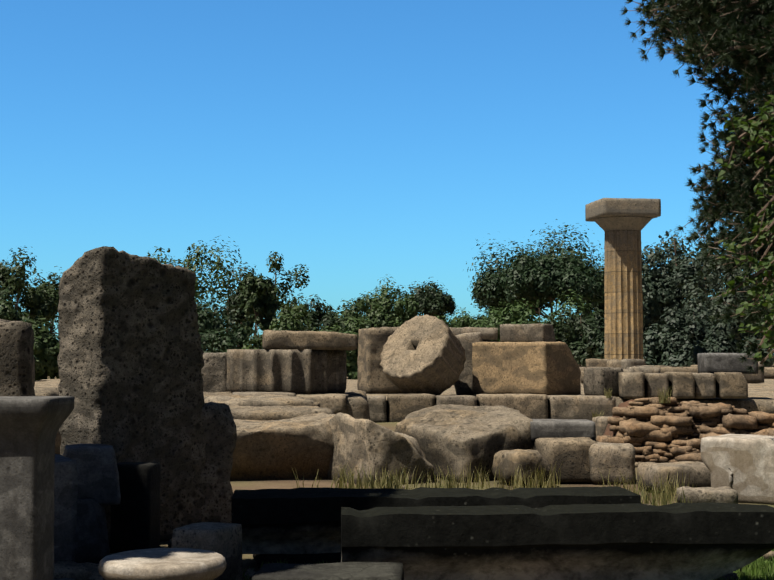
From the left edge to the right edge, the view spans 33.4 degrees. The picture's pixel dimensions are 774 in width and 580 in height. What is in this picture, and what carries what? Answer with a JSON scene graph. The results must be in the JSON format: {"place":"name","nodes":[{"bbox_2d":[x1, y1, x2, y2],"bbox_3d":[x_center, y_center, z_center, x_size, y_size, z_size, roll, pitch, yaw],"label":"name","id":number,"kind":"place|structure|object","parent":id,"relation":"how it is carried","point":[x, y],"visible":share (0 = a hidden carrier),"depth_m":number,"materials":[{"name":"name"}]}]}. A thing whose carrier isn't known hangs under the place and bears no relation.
{"place":"outdoors","nodes":[
{"label":"outdoors","id":0,"kind":"place"},
{"bbox_2d":[0,0,772,347],"label":"sky","id":1,"kind":"structure","parent":0,"point":[357,143],"materials":[{"name":"blue"}]},
{"bbox_2d":[47,357,773,577],"bbox_3d":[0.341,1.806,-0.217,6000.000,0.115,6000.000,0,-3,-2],"label":"ground","id":2,"kind":"structure","parent":0,"point":[248,560],"depth_m":18.16,"materials":[{"name":"brown soil"}]},
{"bbox_2d":[0,286,13,304],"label":"tree","id":3,"kind":"object","parent":2,"relation":"on","point":[4,291],"visible":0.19,"depth_m":90.92,"materials":[{"name":"green plant"}]},
{"bbox_2d":[0,297,33,324],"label":"bush","id":4,"kind":"object","parent":2,"relation":"on","point":[8,311],"visible":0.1,"depth_m":82.61,"materials":[{"name":"green plant"}]},
{"bbox_2d":[0,245,59,324],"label":"broadleaf tree","id":5,"kind":"object","parent":2,"relation":"on","point":[44,301],"visible":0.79,"depth_m":102.73,"materials":[{"name":"green plant"}]},
{"bbox_2d":[32,356,34,386],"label":"block","id":6,"kind":"structure","parent":2,"relation":"on","point":[33,374],"depth_m":24.06,"materials":[{"name":"stone"}]},
{"bbox_2d":[0,396,73,579],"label":"marble pillar","id":7,"kind":"structure","parent":2,"relation":"on","point":[30,426],"depth_m":7.21,"materials":[{"name":"stone"}]},
{"bbox_2d":[0,319,34,395],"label":"stone block","id":8,"kind":"structure","parent":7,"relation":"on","point":[16,350],"depth_m":13.82,"materials":[{"name":"stone"}]},
{"bbox_2d":[21,266,62,334],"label":"tree","id":9,"kind":"object","parent":2,"relation":"on","point":[54,282],"visible":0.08,"depth_m":118.52,"materials":[{"name":"green plant"}]},
{"bbox_2d":[27,315,59,379],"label":"shrub","id":10,"kind":"object","parent":2,"relation":"on","point":[46,348],"visible":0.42,"depth_m":68.71,"materials":[{"name":"green plant"}]},
{"bbox_2d":[34,387,60,453],"bbox_3d":[-5.484,2.117,20.303,0.726,1.191,1.256,0,-3,-2],"label":"rock","id":11,"kind":"object","parent":2,"relation":"on","point":[49,391],"visible":0.17,"depth_m":20.22,"materials":[{"name":"stone"}]},
{"bbox_2d":[54,454,77,561],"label":"stone block","id":12,"kind":"structure","parent":2,"relation":"on","point":[65,492],"depth_m":10.05,"materials":[{"name":"grey stone"}]},
{"bbox_2d":[57,246,206,547],"bbox_3d":[-2.512,1.067,12.908,0.755,2.915,1.449,-3,-4,41],"label":"standing stone","id":13,"kind":"object","parent":2,"relation":"on","point":[130,360],"visible":0.65,"depth_m":12.57,"materials":[{"name":"stone"}]},
{"bbox_2d":[110,462,160,552],"bbox_3d":[-2.306,1.994,11.844,0.383,0.814,0.305,-1,-3,10],"label":"dark slab","id":14,"kind":"object","parent":2,"relation":"on","point":[135,518],"visible":0.81,"depth_m":11.70,"materials":[{"name":"black stone"}]},
{"bbox_2d":[98,548,226,579],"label":"round stone slab","id":15,"kind":"structure","parent":2,"relation":"on","point":[170,564],"depth_m":8.11,"materials":[{"name":"stone"}]},
{"bbox_2d":[169,258,181,266],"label":"tree","id":16,"kind":"object","parent":2,"relation":"on","point":[175,262],"depth_m":110.84,"materials":[{"name":"green plant"}]},
{"bbox_2d":[147,235,241,311],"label":"broadleaf tree","id":17,"kind":"object","parent":2,"relation":"on","point":[200,259],"visible":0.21,"depth_m":104.69,"materials":[{"name":"green plant"}]},
{"bbox_2d":[200,333,206,349],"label":"shrub","id":18,"kind":"object","parent":2,"relation":"on","point":[203,339],"depth_m":73.41,"materials":[{"name":"green plant"}]},
{"bbox_2d":[171,522,242,579],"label":"block","id":19,"kind":"structure","parent":2,"relation":"on","point":[224,540],"depth_m":9.51,"materials":[{"name":"stone"}]},
{"bbox_2d":[198,402,236,522],"bbox_3d":[-1.963,1.900,13.549,0.532,1.463,0.954,1,-3,-27],"label":"stone","id":20,"kind":"object","parent":2,"relation":"on","point":[220,439],"visible":0.33,"depth_m":13.18,"materials":[{"name":"stone"}]},
{"bbox_2d":[195,288,261,352],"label":"bush","id":21,"kind":"object","parent":2,"relation":"on","point":[210,329],"visible":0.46,"depth_m":90.05,"materials":[{"name":"green plant"}]},
{"bbox_2d":[212,262,258,339],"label":"broadleaf tree","id":22,"kind":"object","parent":2,"relation":"on","point":[231,301],"visible":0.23,"depth_m":110.94,"materials":[{"name":"green plant"}]},
{"bbox_2d":[238,274,278,348],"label":"broadleaf tree","id":23,"kind":"object","parent":2,"relation":"on","point":[259,299],"visible":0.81,"depth_m":98.93,"materials":[{"name":"green plant"}]},
{"bbox_2d":[238,251,309,329],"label":"broadleaf tree","id":24,"kind":"object","parent":2,"relation":"on","point":[276,292],"visible":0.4,"depth_m":107.04,"materials":[{"name":"green plant"}]},
{"bbox_2d":[240,302,319,348],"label":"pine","id":25,"kind":"object","parent":2,"relation":"on","point":[288,321],"visible":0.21,"depth_m":88.77,"materials":[{"name":"green plant"}]},
{"bbox_2d":[230,412,335,480],"bbox_3d":[-1.856,2.456,19.899,2.431,1.071,2.881,1,-3,-16],"label":"boulder","id":26,"kind":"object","parent":2,"relation":"on","point":[303,445],"visible":0.5,"depth_m":18.68,"materials":[{"name":"stone"}]},
{"bbox_2d":[204,394,319,406],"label":"stone slab","id":27,"kind":"structure","parent":26,"relation":"on","point":[263,400],"depth_m":23.95,"materials":[{"name":"stone"}]},
{"bbox_2d":[229,405,333,420],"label":"stone slab","id":28,"kind":"structure","parent":26,"relation":"on","point":[263,413],"depth_m":21.01,"materials":[{"name":"stone"}]},
{"bbox_2d":[203,390,369,419],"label":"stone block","id":29,"kind":"structure","parent":2,"relation":"on","point":[357,405],"depth_m":27.47,"materials":[{"name":"stone"}]},
{"bbox_2d":[232,392,295,396],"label":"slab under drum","id":30,"kind":"structure","parent":29,"relation":"on","point":[262,393],"depth_m":27.28,"materials":[{"name":"stone"}]},
{"bbox_2d":[226,349,346,394],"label":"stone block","id":31,"kind":"structure","parent":29,"relation":"on","point":[305,371],"depth_m":28.05,"materials":[{"name":"stone"}]},
{"bbox_2d":[262,330,357,350],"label":"stone slab","id":32,"kind":"structure","parent":31,"relation":"on","point":[299,340],"depth_m":28.03,"materials":[{"name":"stone"}]},
{"bbox_2d":[296,393,348,413],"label":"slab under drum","id":33,"kind":"structure","parent":29,"relation":"on","point":[335,403],"depth_m":27.33,"materials":[{"name":"stone"}]},
{"bbox_2d":[286,293,338,330],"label":"broadleaf tree","id":34,"kind":"object","parent":2,"relation":"on","point":[318,313],"visible":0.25,"depth_m":115.07,"materials":[{"name":"green plant"}]},
{"bbox_2d":[304,316,347,331],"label":"bush","id":35,"kind":"object","parent":2,"relation":"on","point":[327,321],"visible":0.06,"depth_m":99.29,"materials":[{"name":"green plant"}]},
{"bbox_2d":[252,562,403,579],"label":"stone slab","id":36,"kind":"structure","parent":2,"relation":"on","point":[350,571],"depth_m":8.82,"materials":[{"name":"black stone"}]},
{"bbox_2d":[328,326,357,379],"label":"bush","id":37,"kind":"object","parent":2,"relation":"on","point":[351,362],"visible":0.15,"depth_m":65.14,"materials":[{"name":"green plant"}]},
{"bbox_2d":[320,317,365,335],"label":"shrub","id":38,"kind":"object","parent":2,"relation":"on","point":[355,328],"depth_m":78.78,"materials":[{"name":"green plant"}]},
{"bbox_2d":[330,298,379,326],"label":"broadleaf tree","id":39,"kind":"object","parent":2,"relation":"on","point":[347,314],"visible":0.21,"depth_m":109.02,"materials":[{"name":"green plant"}]},
{"bbox_2d":[348,293,397,328],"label":"broadleaf tree","id":40,"kind":"object","parent":2,"relation":"on","point":[381,317],"visible":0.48,"depth_m":102.82,"materials":[{"name":"green plant"}]},
{"bbox_2d":[367,395,386,422],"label":"stone block","id":41,"kind":"structure","parent":2,"relation":"on","point":[377,407],"depth_m":34.43,"materials":[{"name":"stone"}]},
{"bbox_2d":[328,412,433,485],"bbox_3d":[-0.166,2.354,18.933,1.185,1.117,1.550,2,-3,-32],"label":"boulder","id":42,"kind":"object","parent":2,"relation":"on","point":[367,443],"visible":0.71,"depth_m":18.34,"materials":[{"name":"stone"}]},
{"bbox_2d":[363,274,419,326],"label":"broadleaf tree","id":43,"kind":"object","parent":2,"relation":"on","point":[409,306],"visible":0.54,"depth_m":116.04,"materials":[{"name":"green plant"}]},
{"bbox_2d":[35,377,773,420],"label":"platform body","id":44,"kind":"structure","parent":2,"relation":"on","point":[760,397],"depth_m":37.57,"materials":[{"name":"stone"}]},
{"bbox_2d":[357,327,402,393],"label":"block","id":45,"kind":"structure","parent":44,"relation":"on","point":[371,375],"depth_m":39.27,"materials":[{"name":"stone"}]},
{"bbox_2d":[380,314,465,395],"bbox_3d":[1.034,1.944,37.307,2.275,2.285,1.213,-2,-39,38],"label":"column drum","id":46,"kind":"object","parent":44,"relation":"on","point":[423,354],"visible":0.98,"depth_m":36.73,"materials":[{"name":"stone"}]},
{"bbox_2d":[454,332,482,394],"bbox_3d":[2.489,2.254,39.186,1.108,1.889,1.278,-9,-4,4],"label":"leaning block","id":47,"kind":"object","parent":44,"relation":"on","point":[463,385],"depth_m":38.60,"materials":[{"name":"stone"}]},
{"bbox_2d":[472,341,580,394],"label":"block","id":48,"kind":"structure","parent":44,"relation":"on","point":[543,367],"depth_m":37.25,"materials":[{"name":"stone"}]},
{"bbox_2d":[500,324,555,341],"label":"top block","id":49,"kind":"structure","parent":48,"relation":"on","point":[525,332],"depth_m":38.87,"materials":[{"name":"stone"}]},
{"bbox_2d":[581,370,583,382],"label":"block","id":50,"kind":"structure","parent":44,"relation":"on","point":[582,376],"depth_m":53.43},
{"bbox_2d":[586,358,618,367],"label":"block","id":51,"kind":"structure","parent":44,"relation":"on","point":[590,362],"depth_m":67.05,"materials":[{"name":"stone"}]},
{"bbox_2d":[583,367,623,396],"bbox_3d":[6.187,2.613,36.577,0.884,0.872,1.026,1,-3,-22],"label":"stone block","id":52,"kind":"object","parent":44,"relation":"on","point":[596,381],"visible":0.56,"depth_m":36.13,"materials":[{"name":"stone"}]},
{"bbox_2d":[606,360,621,367],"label":"block","id":53,"kind":"structure","parent":44,"relation":"on","point":[614,363],"depth_m":62.27,"materials":[{"name":"stone"}]},
{"bbox_2d":[582,324,645,358],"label":"shrub","id":54,"kind":"object","parent":44,"relation":"on","point":[593,347],"visible":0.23,"depth_m":90.26,"materials":[{"name":"green plant"}]},
{"bbox_2d":[585,198,660,359],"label":"doric column","id":55,"kind":"structure","parent":44,"relation":"on","point":[622,223],"depth_m":74.65,"materials":[{"name":"stone"}]},
{"bbox_2d":[618,372,644,398],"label":"step block","id":56,"kind":"structure","parent":44,"relation":"on","point":[630,385],"depth_m":35.01,"materials":[{"name":"stone"}]},
{"bbox_2d":[621,359,645,368],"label":"block","id":57,"kind":"structure","parent":44,"relation":"on","point":[625,363],"depth_m":62.09,"materials":[{"name":"stone"}]},
{"bbox_2d":[626,367,660,373],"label":"block","id":58,"kind":"structure","parent":44,"relation":"on","point":[647,369],"depth_m":55.31,"materials":[{"name":"stone"}]},
{"bbox_2d":[632,365,671,367],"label":"block","id":59,"kind":"structure","parent":44,"relation":"on","point":[658,366],"depth_m":59.36,"materials":[{"name":"stone"}]},
{"bbox_2d":[644,373,668,397],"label":"step block","id":60,"kind":"structure","parent":44,"relation":"on","point":[654,383],"depth_m":35.12,"materials":[{"name":"stone"}]},
{"bbox_2d":[660,367,697,372],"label":"block","id":61,"kind":"structure","parent":44,"relation":"on","point":[679,369],"depth_m":55.56,"materials":[{"name":"stone"}]},
{"bbox_2d":[664,372,694,398],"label":"step block","id":62,"kind":"structure","parent":44,"relation":"on","point":[682,384],"depth_m":35.05,"materials":[{"name":"stone"}]},
{"bbox_2d":[693,373,715,398],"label":"step block","id":63,"kind":"structure","parent":44,"relation":"on","point":[705,385],"depth_m":35.17,"materials":[{"name":"stone"}]},
{"bbox_2d":[688,316,773,366],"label":"shrub","id":64,"kind":"object","parent":44,"relation":"on","point":[720,341],"visible":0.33,"depth_m":79.69,"materials":[{"name":"green plant"}]},
{"bbox_2d":[714,372,747,398],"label":"step block","id":65,"kind":"structure","parent":44,"relation":"on","point":[733,385],"depth_m":35.09,"materials":[{"name":"stone"}]},
{"bbox_2d":[697,353,757,373],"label":"pale block","id":66,"kind":"structure","parent":65,"relation":"on","point":[716,362],"depth_m":35.97,"materials":[{"name":"stone"}]},
{"bbox_2d":[743,361,763,382],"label":"block","id":67,"kind":"structure","parent":44,"relation":"on","point":[756,378],"depth_m":54.45,"materials":[{"name":"stone"}]},
{"bbox_2d":[764,367,773,377],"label":"block","id":68,"kind":"structure","parent":44,"relation":"on","point":[768,372],"depth_m":65.62,"materials":[{"name":"stone"}]},
{"bbox_2d":[54,578,763,579],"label":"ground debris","id":69,"kind":"object","parent":2,"relation":"on","point":[75,579],"visible":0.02,"depth_m":9.71,"materials":[{"name":"stone"}]},
{"bbox_2d":[387,393,434,421],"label":"stone block","id":70,"kind":"structure","parent":2,"relation":"on","point":[400,407],"depth_m":34.52,"materials":[{"name":"stone"}]},
{"bbox_2d":[54,462,773,579],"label":"ground debris","id":71,"kind":"object","parent":2,"relation":"on","point":[78,571],"depth_m":9.91,"materials":[{"name":"stone"}]},
{"bbox_2d":[387,277,457,320],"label":"broadleaf tree","id":72,"kind":"object","parent":2,"relation":"on","point":[432,301],"visible":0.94,"depth_m":122.52,"materials":[{"name":"green plant"}]},
{"bbox_2d":[434,311,461,327],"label":"shrub","id":73,"kind":"object","parent":2,"relation":"on","point":[447,323],"visible":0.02,"depth_m":93.80,"materials":[{"name":"green plant"}]},
{"bbox_2d":[435,395,476,405],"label":"stone block","id":74,"kind":"structure","parent":2,"relation":"on","point":[467,400],"depth_m":34.46,"materials":[{"name":"stone"}]},
{"bbox_2d":[439,307,472,327],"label":"bush","id":75,"kind":"object","parent":2,"relation":"on","point":[455,318],"visible":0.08,"depth_m":130.09,"materials":[{"name":"green plant"}]},
{"bbox_2d":[394,404,533,482],"bbox_3d":[1.214,2.363,19.910,1.883,1.128,2.110,2,-4,-36],"label":"boulder","id":76,"kind":"object","parent":2,"relation":"on","point":[453,438],"visible":0.65,"depth_m":19.18,"materials":[{"name":"stone"}]},
{"bbox_2d":[454,314,485,327],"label":"bush","id":77,"kind":"object","parent":2,"relation":"on","point":[467,322],"visible":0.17,"depth_m":119.72,"materials":[{"name":"green plant"}]},
{"bbox_2d":[292,459,696,505],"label":"grass tufts","id":78,"kind":"object","parent":2,"relation":"on","point":[665,492],"visible":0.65,"depth_m":16.83,"materials":[{"name":"plant"}]},
{"bbox_2d":[243,549,773,579],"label":"lawn grass","id":79,"kind":"structure","parent":2,"relation":"on","point":[758,568],"depth_m":10.53,"materials":[{"name":"plant"}]},
{"bbox_2d":[475,267,556,323],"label":"bush","id":80,"kind":"object","parent":2,"relation":"on","point":[541,308],"depth_m":119.87,"materials":[{"name":"green plant"}]},
{"bbox_2d":[365,386,671,488],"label":"grass tufts","id":81,"kind":"object","parent":2,"relation":"on","point":[663,397],"depth_m":11.83,"materials":[{"name":"plant"}]},
{"bbox_2d":[493,449,551,484],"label":"stone block","id":82,"kind":"structure","parent":2,"relation":"on","point":[506,462],"depth_m":18.02,"materials":[{"name":"stone"}]},
{"bbox_2d":[466,219,604,317],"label":"broadleaf tree","id":83,"kind":"object","parent":2,"relation":"on","point":[532,276],"visible":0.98,"depth_m":109.36,"materials":[{"name":"green plant"}]},
{"bbox_2d":[479,288,597,342],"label":"bush","id":84,"kind":"object","parent":2,"relation":"on","point":[518,313],"visible":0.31,"depth_m":99.14,"materials":[{"name":"green plant"}]},
{"bbox_2d":[533,437,596,482],"bbox_3d":[2.626,2.494,19.047,0.848,0.646,1.033,0,-3,-5],"label":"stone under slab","id":85,"kind":"object","parent":2,"relation":"on","point":[571,453],"visible":0.65,"depth_m":18.55,"materials":[{"name":"stone"}]},
{"bbox_2d":[530,419,595,440],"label":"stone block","id":86,"kind":"structure","parent":85,"relation":"on","point":[553,428],"depth_m":19.25,"materials":[{"name":"stone"}]},
{"bbox_2d":[544,307,604,366],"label":"bush","id":87,"kind":"object","parent":2,"relation":"on","point":[576,346],"visible":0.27,"depth_m":93.83,"materials":[{"name":"green plant"}]},
{"bbox_2d":[547,395,615,420],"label":"stone block","id":88,"kind":"structure","parent":2,"relation":"on","point":[571,406],"depth_m":34.66,"materials":[{"name":"stone"}]},
{"bbox_2d":[574,265,604,321],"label":"bush","id":89,"kind":"object","parent":2,"relation":"on","point":[599,305],"visible":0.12,"depth_m":122.30,"materials":[{"name":"green plant"}]},
{"bbox_2d":[588,442,635,484],"bbox_3d":[3.254,2.521,18.718,0.680,0.614,0.732,0,-3,8],"label":"stone","id":90,"kind":"object","parent":2,"relation":"on","point":[614,459],"visible":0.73,"depth_m":18.38,"materials":[{"name":"stone"}]},
{"bbox_2d":[592,416,611,436],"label":"stone","id":91,"kind":"object","parent":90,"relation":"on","point":[601,423],"visible":0.25,"depth_m":24.11,"materials":[{"name":"stone"}]},
{"bbox_2d":[643,304,666,342],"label":"bush","id":92,"kind":"object","parent":2,"relation":"on","point":[645,328],"visible":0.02,"depth_m":98.80,"materials":[{"name":"green plant"}]},
{"bbox_2d":[643,323,692,366],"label":"shrub","id":93,"kind":"object","parent":2,"relation":"on","point":[656,351],"visible":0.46,"depth_m":83.50,"materials":[{"name":"green plant"}]},
{"bbox_2d":[637,461,710,494],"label":"stone block","id":94,"kind":"structure","parent":2,"relation":"on","point":[699,473],"depth_m":16.63,"materials":[{"name":"stone"}]},
{"bbox_2d":[596,397,773,462],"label":"rubble wall","id":95,"kind":"structure","parent":2,"relation":"on","point":[652,429],"depth_m":21.99,"materials":[{"name":"stone"}]},
{"bbox_2d":[642,229,737,331],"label":"evergreen","id":96,"kind":"object","parent":2,"relation":"on","point":[663,282],"visible":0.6,"depth_m":95.22,"materials":[{"name":"green plant"}]},
{"bbox_2d":[658,305,721,365],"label":"bush","id":97,"kind":"object","parent":2,"relation":"on","point":[697,329],"visible":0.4,"depth_m":83.47,"materials":[{"name":"green plant"}]},
{"bbox_2d":[620,0,773,375],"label":"pine","id":98,"kind":"object","parent":2,"relation":"on","point":[737,36],"visible":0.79,"depth_m":14.61,"materials":[{"name":"green plant"}]},
{"bbox_2d":[668,227,737,304],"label":"tree","id":99,"kind":"object","parent":2,"relation":"on","point":[684,252],"visible":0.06,"depth_m":122.26,"materials":[{"name":"green plant"}]},
{"bbox_2d":[676,486,737,503],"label":"stone block","id":100,"kind":"structure","parent":2,"relation":"on","point":[724,494],"depth_m":14.99,"materials":[{"name":"stone"}]},
{"bbox_2d":[680,249,772,349],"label":"evergreen","id":101,"kind":"object","parent":2,"relation":"on","point":[696,302],"visible":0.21,"depth_m":89.16,"materials":[{"name":"green plant"}]},
{"bbox_2d":[695,231,772,366],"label":"tree","id":102,"kind":"object","parent":2,"relation":"on","point":[708,251],"visible":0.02,"depth_m":100.54,"materials":[{"name":"green plant"}]},
{"bbox_2d":[701,434,773,504],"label":"stone block","id":103,"kind":"structure","parent":2,"relation":"on","point":[742,465],"depth_m":15.69,"materials":[{"name":"stone"}]},
{"bbox_2d":[712,79,773,365],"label":"broadleaf","id":104,"kind":"object","parent":2,"relation":"on","point":[761,234],"visible":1,"depth_m":7.39,"materials":[{"name":"foliage"},{"name":"bark"}]},
{"bbox_3d":[-2.744,2.100,11.330,0.523,0.586,0.511,1,-3,-24],"label":"fragment","id":105,"kind":"object","parent":2,"relation":"on","visible":0},
{"bbox_2d":[63,444,120,505],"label":"stone block","id":106,"kind":"structure","parent":105,"relation":"on","point":[97,473],"depth_m":11.26,"materials":[{"name":"grey stone"}]},
{"bbox_3d":[-0.714,2.312,11.092,0.830,0.196,0.418,0,-3,-2],"label":"support","id":107,"kind":"object","parent":2,"relation":"on","visible":0},
{"bbox_2d":[231,486,640,553],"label":"beam","id":108,"kind":"structure","parent":107,"relation":"on","point":[301,520],"depth_m":10.77,"materials":[{"name":"stone"}]},
{"bbox_2d":[449,327,497,339],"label":"blocks","id":109,"kind":"structure","parent":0,"point":[489,333],"depth_m":52.01,"materials":[{"name":"stone"}]},
{"bbox_2d":[476,394,547,418],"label":"stone block","id":110,"kind":"structure","parent":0,"point":[532,406],"depth_m":34.56,"materials":[{"name":"stone"}]},
{"bbox_3d":[0.153,2.249,9.701,1.249,0.182,0.306,0,-3,-2],"label":"support","id":111,"kind":"object","parent":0,"visible":0},
{"bbox_2d":[341,502,773,579],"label":"stone slab","id":112,"kind":"structure","parent":111,"relation":"on","point":[683,541],"depth_m":9.48,"materials":[{"name":"stone"}]},
{"bbox_3d":[-4.397,3.009,30.944,2.469,0.889,2.501,0,-3,-2],"label":"rock pile","id":113,"kind":"object","parent":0,"visible":0},
{"bbox_2d":[201,352,227,392],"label":"rough block","id":114,"kind":"structure","parent":113,"relation":"on","point":[214,372],"depth_m":30.21,"materials":[{"name":"stone"}]}
]}

